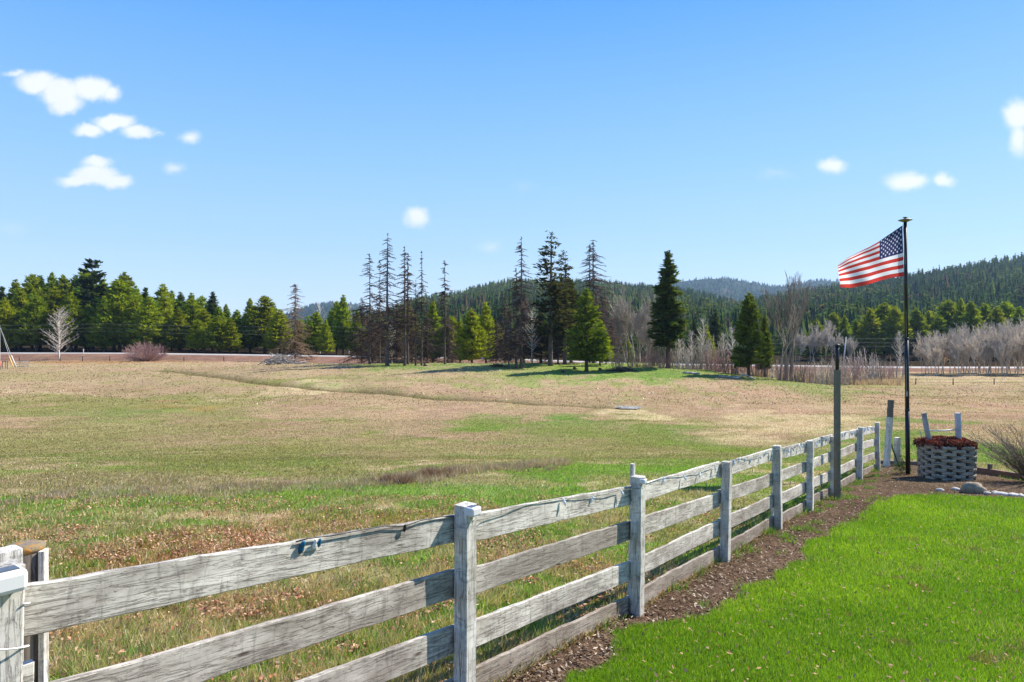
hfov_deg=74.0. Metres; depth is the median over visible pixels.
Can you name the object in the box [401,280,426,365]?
dead fir
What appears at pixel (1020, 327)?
grey grove tree
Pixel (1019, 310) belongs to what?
pine tree
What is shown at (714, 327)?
fir tree
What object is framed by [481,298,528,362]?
dead spruce
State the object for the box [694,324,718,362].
fir tree
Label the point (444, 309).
dead fir
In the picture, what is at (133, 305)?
pine tree
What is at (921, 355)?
grey grove tree
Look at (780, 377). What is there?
bare shrub
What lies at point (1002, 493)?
edge stone
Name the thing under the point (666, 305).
fir tree
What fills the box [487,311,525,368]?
dead fir
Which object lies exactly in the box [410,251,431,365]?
dead fir
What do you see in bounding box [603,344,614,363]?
cedar tree
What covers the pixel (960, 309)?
pine tree
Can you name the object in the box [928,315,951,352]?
pine tree
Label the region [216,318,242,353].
pine tree
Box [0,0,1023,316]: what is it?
sky
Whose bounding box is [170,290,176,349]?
pine tree
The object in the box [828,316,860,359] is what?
pine tree
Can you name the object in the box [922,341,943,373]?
grey grove tree
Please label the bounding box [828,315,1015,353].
plantation wood
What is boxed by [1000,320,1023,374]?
grey grove tree
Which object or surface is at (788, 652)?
lawn leaves
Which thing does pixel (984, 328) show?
grey grove tree
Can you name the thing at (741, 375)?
fallen log
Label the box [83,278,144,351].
pine tree
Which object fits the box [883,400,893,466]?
gate post
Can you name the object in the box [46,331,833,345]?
power line
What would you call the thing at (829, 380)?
bare shrub
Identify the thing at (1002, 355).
grey grove tree
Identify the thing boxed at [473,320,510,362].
dead spruce
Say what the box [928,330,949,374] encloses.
grey grove tree
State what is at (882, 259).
flag
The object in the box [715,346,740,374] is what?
bare shrub
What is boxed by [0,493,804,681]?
fallen leaves
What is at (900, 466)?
evergreen sprig
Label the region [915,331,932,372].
grey grove tree
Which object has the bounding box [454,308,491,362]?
pine tree
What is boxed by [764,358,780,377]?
bare shrub
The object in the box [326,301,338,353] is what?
pine tree
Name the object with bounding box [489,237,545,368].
dead fir
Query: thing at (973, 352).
grey grove tree
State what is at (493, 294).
wooded hill forest
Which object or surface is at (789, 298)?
bare cottonwood
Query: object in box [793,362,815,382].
bare shrub
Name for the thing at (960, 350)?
grey grove tree
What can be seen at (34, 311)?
pine tree
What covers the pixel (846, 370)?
bare shrub
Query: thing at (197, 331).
pine tree
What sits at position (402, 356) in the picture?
road
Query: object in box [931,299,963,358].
pine tree
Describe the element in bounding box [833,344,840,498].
tall post
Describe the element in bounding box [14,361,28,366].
hay ring
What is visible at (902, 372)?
bare shrub
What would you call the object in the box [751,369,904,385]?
reed bed
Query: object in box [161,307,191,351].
pine tree
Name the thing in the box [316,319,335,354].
pine tree
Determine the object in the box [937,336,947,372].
grey grove tree
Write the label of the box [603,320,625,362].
dead spruce
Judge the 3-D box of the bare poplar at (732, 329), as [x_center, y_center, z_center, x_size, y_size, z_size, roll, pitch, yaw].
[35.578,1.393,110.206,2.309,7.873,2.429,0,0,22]
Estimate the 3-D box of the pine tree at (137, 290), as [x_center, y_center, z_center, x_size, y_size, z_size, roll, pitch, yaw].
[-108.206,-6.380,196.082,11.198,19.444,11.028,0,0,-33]
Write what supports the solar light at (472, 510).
attached to the board fence at (57, 604)
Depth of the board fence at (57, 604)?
3.94 m
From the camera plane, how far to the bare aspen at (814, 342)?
200.06 m
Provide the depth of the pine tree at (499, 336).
159.52 m
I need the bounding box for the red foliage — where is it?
[912,435,977,449]
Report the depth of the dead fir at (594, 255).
107.85 m
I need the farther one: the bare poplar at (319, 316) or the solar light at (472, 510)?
the bare poplar at (319, 316)
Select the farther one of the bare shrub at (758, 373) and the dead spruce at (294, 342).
the dead spruce at (294, 342)
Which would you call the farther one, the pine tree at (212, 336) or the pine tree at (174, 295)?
the pine tree at (174, 295)
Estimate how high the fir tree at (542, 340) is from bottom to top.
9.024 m
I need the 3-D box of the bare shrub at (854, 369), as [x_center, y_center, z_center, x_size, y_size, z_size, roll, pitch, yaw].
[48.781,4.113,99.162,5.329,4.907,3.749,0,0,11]
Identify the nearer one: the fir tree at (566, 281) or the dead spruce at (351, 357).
the fir tree at (566, 281)
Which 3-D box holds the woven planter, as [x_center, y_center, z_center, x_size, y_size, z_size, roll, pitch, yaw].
[9.710,2.688,15.200,1.101,0.799,0.954,0,0,0]
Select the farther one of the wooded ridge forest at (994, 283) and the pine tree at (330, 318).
the wooded ridge forest at (994, 283)
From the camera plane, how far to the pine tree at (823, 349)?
211.22 m
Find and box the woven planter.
[916,442,977,480]
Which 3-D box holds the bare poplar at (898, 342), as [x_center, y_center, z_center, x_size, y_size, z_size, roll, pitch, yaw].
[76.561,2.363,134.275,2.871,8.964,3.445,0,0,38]
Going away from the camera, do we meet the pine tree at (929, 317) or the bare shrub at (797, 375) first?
the bare shrub at (797, 375)
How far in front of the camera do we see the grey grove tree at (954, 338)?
131.48 m
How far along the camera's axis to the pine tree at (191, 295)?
197.52 m
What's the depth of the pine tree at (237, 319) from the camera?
178.34 m
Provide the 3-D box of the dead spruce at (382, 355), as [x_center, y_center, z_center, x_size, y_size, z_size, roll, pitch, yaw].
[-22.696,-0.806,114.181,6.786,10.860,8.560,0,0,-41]
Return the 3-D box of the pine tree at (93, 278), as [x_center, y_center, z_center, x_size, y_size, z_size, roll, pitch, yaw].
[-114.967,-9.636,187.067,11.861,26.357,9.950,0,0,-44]
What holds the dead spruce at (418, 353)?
on the ground at (46, 356)
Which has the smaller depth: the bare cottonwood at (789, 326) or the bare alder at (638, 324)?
the bare cottonwood at (789, 326)
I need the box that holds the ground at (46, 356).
[0,344,1023,681]
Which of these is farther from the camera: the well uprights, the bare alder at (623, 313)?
the bare alder at (623, 313)
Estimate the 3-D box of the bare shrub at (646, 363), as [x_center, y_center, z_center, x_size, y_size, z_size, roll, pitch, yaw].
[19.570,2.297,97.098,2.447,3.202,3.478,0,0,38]
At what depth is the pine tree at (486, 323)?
139.22 m
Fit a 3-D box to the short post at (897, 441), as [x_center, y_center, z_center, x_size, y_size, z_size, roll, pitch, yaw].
[10.424,3.039,18.400,0.120,0.866,0.121,0,0,-17]
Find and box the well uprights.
[921,413,961,444]
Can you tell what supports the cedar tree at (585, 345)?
on the ground at (46, 356)
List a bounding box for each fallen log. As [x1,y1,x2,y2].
[683,372,699,373]
[719,374,754,378]
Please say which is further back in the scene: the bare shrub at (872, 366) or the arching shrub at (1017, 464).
the bare shrub at (872, 366)
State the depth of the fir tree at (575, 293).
111.67 m
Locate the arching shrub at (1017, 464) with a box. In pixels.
[967,417,1023,478]
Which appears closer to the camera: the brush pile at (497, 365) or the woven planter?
the woven planter
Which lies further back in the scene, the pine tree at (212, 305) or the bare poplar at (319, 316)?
the pine tree at (212, 305)
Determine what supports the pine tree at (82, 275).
on the ground at (46, 356)
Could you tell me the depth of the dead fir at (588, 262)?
109.94 m
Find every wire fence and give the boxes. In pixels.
[0,356,223,360]
[814,376,1023,384]
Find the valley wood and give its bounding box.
[327,315,829,357]
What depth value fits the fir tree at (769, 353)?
95.55 m
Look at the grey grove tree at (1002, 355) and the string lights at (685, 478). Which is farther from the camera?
the grey grove tree at (1002, 355)
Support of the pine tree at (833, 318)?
on the ground at (46, 356)
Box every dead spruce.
[273,284,319,359]
[338,298,382,362]
[353,305,398,363]
[356,317,394,363]
[378,303,417,363]
[397,310,431,363]
[410,310,443,362]
[430,316,462,362]
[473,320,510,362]
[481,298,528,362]
[491,295,546,362]
[533,294,579,364]
[584,296,624,362]
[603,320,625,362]
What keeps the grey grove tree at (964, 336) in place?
on the ground at (46, 356)
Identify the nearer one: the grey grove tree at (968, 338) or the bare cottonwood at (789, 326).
the bare cottonwood at (789, 326)
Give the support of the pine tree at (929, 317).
on the ground at (46, 356)
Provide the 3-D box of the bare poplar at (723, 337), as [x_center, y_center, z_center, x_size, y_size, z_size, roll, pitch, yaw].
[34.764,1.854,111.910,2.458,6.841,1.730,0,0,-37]
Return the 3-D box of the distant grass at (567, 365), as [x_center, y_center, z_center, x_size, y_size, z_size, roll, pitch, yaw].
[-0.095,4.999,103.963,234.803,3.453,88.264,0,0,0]
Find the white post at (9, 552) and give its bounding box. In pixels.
[0,545,23,661]
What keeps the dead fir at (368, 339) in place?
on the ground at (46, 356)
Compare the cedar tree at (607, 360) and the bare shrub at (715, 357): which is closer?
the bare shrub at (715, 357)
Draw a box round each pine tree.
[0,286,10,349]
[0,297,21,351]
[1,288,39,351]
[6,279,20,349]
[10,273,46,349]
[11,295,57,351]
[23,286,66,351]
[36,275,45,349]
[44,272,59,349]
[46,292,91,351]
[49,273,72,349]
[67,258,113,350]
[67,269,98,349]
[71,274,77,349]
[75,303,101,351]
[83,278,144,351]
[83,279,112,350]
[84,296,120,351]
[113,297,141,347]
[117,271,140,349]
[125,295,168,347]
[128,285,145,349]
[141,287,148,302]
[152,294,174,351]
[153,283,176,349]
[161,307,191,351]
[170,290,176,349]
[173,292,185,349]
[180,292,196,350]
[182,298,207,351]
[185,309,219,352]
[185,319,206,353]
[197,295,208,349]
[199,315,231,353]
[205,291,218,350]
[212,306,227,351]
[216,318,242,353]
[223,303,230,317]
[225,310,250,352]
[238,295,277,352]
[241,298,262,352]
[260,309,297,352]
[292,319,310,351]
[298,311,324,353]
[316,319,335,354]
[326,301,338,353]
[330,295,352,354]
[345,311,366,352]
[389,309,422,352]
[416,301,443,362]
[435,316,460,362]
[451,320,463,362]
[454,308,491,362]
[478,302,496,363]
[493,323,507,352]
[519,319,544,361]
[806,319,829,359]
[822,312,841,359]
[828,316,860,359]
[851,319,863,358]
[854,308,891,359]
[864,302,902,359]
[879,305,915,359]
[902,308,933,359]
[923,310,934,330]
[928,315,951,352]
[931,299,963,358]
[948,298,974,331]
[956,301,986,360]
[978,303,992,359]
[985,306,1009,360]
[998,301,1015,359]
[1009,306,1023,329]
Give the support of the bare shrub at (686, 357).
on the ground at (46, 356)
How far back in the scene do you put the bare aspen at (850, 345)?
189.49 m
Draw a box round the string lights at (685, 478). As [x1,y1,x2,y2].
[473,427,874,520]
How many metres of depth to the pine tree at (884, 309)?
220.18 m
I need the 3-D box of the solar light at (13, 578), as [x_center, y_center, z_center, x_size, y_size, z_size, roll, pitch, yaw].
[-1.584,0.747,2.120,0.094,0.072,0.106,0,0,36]
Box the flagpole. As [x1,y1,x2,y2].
[898,217,912,474]
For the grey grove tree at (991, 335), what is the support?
on the ground at (46, 356)
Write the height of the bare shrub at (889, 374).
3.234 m
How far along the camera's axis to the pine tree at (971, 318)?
211.22 m
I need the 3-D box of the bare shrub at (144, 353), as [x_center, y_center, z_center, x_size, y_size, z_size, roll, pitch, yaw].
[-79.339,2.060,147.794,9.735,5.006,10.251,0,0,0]
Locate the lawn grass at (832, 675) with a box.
[561,492,1023,681]
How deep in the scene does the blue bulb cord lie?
3.29 m
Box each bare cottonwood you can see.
[761,272,817,380]
[779,304,802,379]
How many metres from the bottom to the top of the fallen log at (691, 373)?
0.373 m
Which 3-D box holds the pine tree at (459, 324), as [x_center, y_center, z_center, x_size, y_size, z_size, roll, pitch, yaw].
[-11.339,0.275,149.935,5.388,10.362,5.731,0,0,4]
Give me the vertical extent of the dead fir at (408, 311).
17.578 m
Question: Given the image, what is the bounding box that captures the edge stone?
[996,491,1007,495]
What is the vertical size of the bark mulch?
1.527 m
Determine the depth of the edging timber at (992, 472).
15.78 m
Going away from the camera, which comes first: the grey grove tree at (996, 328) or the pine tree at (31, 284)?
the grey grove tree at (996, 328)
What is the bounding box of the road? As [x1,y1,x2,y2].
[0,352,1022,367]
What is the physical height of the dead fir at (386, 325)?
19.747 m
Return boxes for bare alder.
[606,280,635,362]
[606,299,629,362]
[631,290,658,362]
[635,311,656,362]
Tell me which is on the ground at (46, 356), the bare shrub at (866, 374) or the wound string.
the bare shrub at (866, 374)
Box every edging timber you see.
[880,460,916,464]
[976,467,1021,478]
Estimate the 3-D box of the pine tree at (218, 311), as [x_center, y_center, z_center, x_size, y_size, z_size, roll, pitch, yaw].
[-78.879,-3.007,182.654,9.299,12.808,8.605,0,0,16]
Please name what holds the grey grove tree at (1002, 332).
on the ground at (46, 356)
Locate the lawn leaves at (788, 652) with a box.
[619,495,1023,681]
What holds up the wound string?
attached to the board fence at (57, 604)
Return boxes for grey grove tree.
[912,338,932,373]
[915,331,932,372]
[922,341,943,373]
[927,327,958,373]
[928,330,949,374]
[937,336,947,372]
[944,328,970,374]
[947,321,985,372]
[948,337,970,374]
[957,337,982,374]
[959,327,977,374]
[971,325,1009,374]
[972,324,998,372]
[973,334,996,374]
[976,320,1002,372]
[992,322,1018,374]
[992,335,1019,375]
[993,318,1019,372]
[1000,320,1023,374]
[1001,314,1023,372]
[1001,332,1023,375]
[1009,335,1023,367]
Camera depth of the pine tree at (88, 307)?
182.26 m
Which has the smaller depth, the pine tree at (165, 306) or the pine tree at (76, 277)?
the pine tree at (165, 306)
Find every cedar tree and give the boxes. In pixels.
[562,287,609,371]
[589,319,613,365]
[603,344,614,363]
[621,339,635,362]
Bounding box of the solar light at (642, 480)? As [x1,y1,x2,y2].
[639,478,646,483]
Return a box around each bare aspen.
[792,326,810,361]
[808,324,825,360]
[810,320,836,359]
[827,329,844,361]
[840,335,857,362]
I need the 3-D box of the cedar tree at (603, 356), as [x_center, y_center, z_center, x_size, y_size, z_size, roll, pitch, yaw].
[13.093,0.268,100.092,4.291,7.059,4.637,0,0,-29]
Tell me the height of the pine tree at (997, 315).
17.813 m
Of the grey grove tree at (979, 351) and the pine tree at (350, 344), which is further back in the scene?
the pine tree at (350, 344)
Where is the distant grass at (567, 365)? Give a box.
[0,360,1023,407]
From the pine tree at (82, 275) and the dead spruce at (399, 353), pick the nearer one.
the dead spruce at (399, 353)
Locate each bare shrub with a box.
[120,340,169,360]
[607,351,624,367]
[623,344,641,366]
[641,347,656,367]
[646,336,670,365]
[653,349,672,367]
[663,342,683,367]
[670,342,692,368]
[677,338,711,368]
[690,335,725,369]
[700,347,728,371]
[705,345,731,371]
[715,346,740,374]
[728,354,750,374]
[750,352,774,376]
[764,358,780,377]
[769,360,794,380]
[788,360,808,382]
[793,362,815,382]
[801,362,824,383]
[812,357,845,384]
[827,355,857,384]
[832,353,866,383]
[843,357,871,380]
[844,347,879,379]
[863,357,891,378]
[880,365,893,378]
[888,358,911,378]
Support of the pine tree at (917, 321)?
on the ground at (46, 356)
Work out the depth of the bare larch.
150.89 m
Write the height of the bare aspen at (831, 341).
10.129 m
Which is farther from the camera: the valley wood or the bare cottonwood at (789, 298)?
the valley wood
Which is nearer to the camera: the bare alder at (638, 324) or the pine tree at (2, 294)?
the bare alder at (638, 324)
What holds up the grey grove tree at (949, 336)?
on the ground at (46, 356)
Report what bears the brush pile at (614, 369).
on the ground at (46, 356)
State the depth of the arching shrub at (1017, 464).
14.61 m
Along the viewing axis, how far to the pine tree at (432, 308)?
149.01 m
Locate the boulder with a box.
[960,482,987,493]
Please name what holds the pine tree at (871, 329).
on the ground at (46, 356)
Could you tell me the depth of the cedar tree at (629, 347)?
149.56 m
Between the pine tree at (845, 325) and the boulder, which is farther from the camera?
the pine tree at (845, 325)
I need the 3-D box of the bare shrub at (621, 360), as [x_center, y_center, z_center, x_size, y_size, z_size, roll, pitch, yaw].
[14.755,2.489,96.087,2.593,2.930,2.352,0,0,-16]
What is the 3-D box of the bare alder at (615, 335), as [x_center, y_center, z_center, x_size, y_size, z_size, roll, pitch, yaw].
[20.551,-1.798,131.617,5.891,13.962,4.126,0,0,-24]
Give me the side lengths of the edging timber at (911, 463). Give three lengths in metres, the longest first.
1.075 x 0.135 x 0.112 m
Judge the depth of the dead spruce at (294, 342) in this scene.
149.85 m
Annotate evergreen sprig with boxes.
[892,452,913,473]
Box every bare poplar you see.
[310,302,326,353]
[524,309,537,362]
[686,331,695,351]
[697,318,710,360]
[719,334,729,356]
[725,327,738,356]
[893,330,903,362]
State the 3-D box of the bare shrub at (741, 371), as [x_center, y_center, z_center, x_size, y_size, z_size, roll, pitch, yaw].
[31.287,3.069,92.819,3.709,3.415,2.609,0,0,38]
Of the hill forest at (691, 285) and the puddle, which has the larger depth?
the hill forest at (691, 285)
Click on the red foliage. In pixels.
(938, 440)
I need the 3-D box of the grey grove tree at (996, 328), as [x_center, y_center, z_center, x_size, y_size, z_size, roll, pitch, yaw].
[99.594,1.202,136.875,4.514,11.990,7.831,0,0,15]
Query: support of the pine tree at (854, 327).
on the ground at (46, 356)
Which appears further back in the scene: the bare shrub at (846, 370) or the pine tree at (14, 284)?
the pine tree at (14, 284)
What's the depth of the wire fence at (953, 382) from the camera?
98.64 m
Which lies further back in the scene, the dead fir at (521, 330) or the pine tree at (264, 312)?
the pine tree at (264, 312)
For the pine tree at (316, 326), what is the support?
on the ground at (46, 356)
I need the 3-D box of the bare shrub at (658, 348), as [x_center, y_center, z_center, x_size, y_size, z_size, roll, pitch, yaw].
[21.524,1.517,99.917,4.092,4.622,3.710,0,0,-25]
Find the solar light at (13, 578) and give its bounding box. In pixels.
[0,565,27,595]
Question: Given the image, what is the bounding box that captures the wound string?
[0,602,29,650]
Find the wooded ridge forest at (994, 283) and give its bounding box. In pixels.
[676,252,1023,343]
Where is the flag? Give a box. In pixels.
[838,226,903,287]
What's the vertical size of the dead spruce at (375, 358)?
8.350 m
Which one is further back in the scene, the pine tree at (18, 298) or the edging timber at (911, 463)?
the pine tree at (18, 298)
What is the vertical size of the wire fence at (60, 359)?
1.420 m
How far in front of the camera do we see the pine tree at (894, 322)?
213.70 m
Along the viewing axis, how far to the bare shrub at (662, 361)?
95.67 m
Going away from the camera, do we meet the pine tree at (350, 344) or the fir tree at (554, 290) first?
the fir tree at (554, 290)
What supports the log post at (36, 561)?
on the ground at (46, 356)
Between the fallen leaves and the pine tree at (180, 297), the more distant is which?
the pine tree at (180, 297)
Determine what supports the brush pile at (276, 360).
on the ground at (46, 356)
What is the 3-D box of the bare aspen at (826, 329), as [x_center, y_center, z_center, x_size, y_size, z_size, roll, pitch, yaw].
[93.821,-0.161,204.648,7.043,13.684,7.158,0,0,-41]
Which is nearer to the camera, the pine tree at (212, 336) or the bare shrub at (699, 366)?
the bare shrub at (699, 366)
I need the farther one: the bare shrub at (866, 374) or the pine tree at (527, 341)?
the pine tree at (527, 341)
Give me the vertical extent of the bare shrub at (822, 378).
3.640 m
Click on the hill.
(725, 290)
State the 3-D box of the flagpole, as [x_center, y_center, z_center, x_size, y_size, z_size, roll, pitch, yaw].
[9.252,0.111,16.000,0.300,6.060,0.300,0,0,0]
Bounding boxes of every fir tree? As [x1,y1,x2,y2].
[526,230,575,365]
[526,312,554,362]
[552,250,582,364]
[553,279,584,362]
[646,250,692,367]
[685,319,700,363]
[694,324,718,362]
[707,312,724,353]
[729,292,767,377]
[756,315,774,376]
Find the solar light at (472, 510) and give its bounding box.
[464,505,480,516]
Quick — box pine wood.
[5,284,310,349]
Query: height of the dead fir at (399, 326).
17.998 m
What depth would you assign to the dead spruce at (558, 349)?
105.72 m
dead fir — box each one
[353,254,401,363]
[357,233,420,365]
[371,262,395,362]
[387,247,423,365]
[396,254,420,363]
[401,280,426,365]
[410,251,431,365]
[431,260,456,363]
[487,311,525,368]
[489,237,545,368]
[493,268,534,367]
[561,240,626,362]
[576,245,608,362]
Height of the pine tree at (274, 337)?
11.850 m
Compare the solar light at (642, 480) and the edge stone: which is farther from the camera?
the edge stone
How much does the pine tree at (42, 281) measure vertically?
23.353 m
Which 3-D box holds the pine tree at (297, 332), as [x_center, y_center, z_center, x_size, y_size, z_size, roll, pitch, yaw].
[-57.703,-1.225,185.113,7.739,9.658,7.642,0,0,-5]
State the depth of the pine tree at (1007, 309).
218.53 m
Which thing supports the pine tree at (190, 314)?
on the ground at (46, 356)
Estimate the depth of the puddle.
57.96 m
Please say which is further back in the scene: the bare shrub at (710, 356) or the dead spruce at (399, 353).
the dead spruce at (399, 353)
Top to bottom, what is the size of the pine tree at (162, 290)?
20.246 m
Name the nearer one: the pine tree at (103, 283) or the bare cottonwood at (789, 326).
the bare cottonwood at (789, 326)
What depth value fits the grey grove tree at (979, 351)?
138.61 m
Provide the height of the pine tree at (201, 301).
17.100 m
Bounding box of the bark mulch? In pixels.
[502,465,1023,681]
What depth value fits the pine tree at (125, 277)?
199.70 m
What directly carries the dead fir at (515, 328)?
on the ground at (46, 356)
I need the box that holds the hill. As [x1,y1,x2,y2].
[288,279,838,322]
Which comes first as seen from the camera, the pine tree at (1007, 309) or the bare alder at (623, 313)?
the bare alder at (623, 313)
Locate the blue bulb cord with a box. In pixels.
[296,516,454,553]
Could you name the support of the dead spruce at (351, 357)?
on the ground at (46, 356)
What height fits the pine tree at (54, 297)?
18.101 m
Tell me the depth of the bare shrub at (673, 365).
97.98 m
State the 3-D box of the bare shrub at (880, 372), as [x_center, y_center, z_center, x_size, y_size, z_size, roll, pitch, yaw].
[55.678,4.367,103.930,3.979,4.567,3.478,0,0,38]
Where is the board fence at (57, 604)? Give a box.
[0,422,879,681]
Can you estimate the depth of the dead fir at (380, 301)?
105.95 m
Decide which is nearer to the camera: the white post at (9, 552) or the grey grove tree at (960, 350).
the white post at (9, 552)
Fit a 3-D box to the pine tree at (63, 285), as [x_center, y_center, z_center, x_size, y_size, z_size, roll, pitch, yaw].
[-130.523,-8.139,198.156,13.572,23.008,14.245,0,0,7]
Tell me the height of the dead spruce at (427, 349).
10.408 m
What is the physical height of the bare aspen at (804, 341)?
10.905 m
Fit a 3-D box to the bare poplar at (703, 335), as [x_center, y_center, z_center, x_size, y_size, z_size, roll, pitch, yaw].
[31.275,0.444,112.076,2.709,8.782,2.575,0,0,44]
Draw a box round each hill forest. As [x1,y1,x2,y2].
[284,276,839,324]
[323,277,877,346]
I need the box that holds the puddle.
[616,406,640,408]
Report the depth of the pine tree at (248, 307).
183.21 m
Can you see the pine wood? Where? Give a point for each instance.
(180, 307)
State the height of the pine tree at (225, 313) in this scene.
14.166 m
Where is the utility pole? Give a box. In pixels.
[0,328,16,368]
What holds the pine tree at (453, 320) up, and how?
on the ground at (46, 356)
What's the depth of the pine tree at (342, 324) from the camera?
174.95 m
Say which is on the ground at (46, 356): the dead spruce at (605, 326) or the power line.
the dead spruce at (605, 326)
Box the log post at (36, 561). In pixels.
[7,540,48,681]
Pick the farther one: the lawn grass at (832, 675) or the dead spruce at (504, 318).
the dead spruce at (504, 318)
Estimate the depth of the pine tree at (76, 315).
176.68 m
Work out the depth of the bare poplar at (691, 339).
115.92 m
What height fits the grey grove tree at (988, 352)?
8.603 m
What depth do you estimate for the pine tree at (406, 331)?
150.79 m
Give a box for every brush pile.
[258,352,309,364]
[489,363,507,366]
[606,367,636,371]
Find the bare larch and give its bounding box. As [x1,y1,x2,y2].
[41,306,77,358]
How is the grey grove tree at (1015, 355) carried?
on the ground at (46, 356)
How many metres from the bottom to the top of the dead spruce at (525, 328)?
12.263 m
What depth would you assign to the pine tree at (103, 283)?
196.48 m
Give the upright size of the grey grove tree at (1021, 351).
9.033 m
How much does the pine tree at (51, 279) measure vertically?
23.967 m
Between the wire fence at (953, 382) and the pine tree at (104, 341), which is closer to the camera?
the wire fence at (953, 382)
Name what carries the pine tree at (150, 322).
on the ground at (46, 356)
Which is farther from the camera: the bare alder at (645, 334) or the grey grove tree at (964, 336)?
the grey grove tree at (964, 336)
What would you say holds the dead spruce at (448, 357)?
on the ground at (46, 356)
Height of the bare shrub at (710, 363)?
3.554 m
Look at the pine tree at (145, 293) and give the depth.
202.64 m
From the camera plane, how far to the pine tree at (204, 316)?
177.22 m
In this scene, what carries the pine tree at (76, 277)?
on the ground at (46, 356)
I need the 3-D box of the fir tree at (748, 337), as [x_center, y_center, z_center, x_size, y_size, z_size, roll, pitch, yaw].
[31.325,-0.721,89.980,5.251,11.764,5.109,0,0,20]
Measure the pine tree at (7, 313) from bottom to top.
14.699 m
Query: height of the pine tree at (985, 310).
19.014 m
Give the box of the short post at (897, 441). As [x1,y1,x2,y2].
[894,437,900,465]
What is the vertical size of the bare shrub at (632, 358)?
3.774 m
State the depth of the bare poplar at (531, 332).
108.00 m

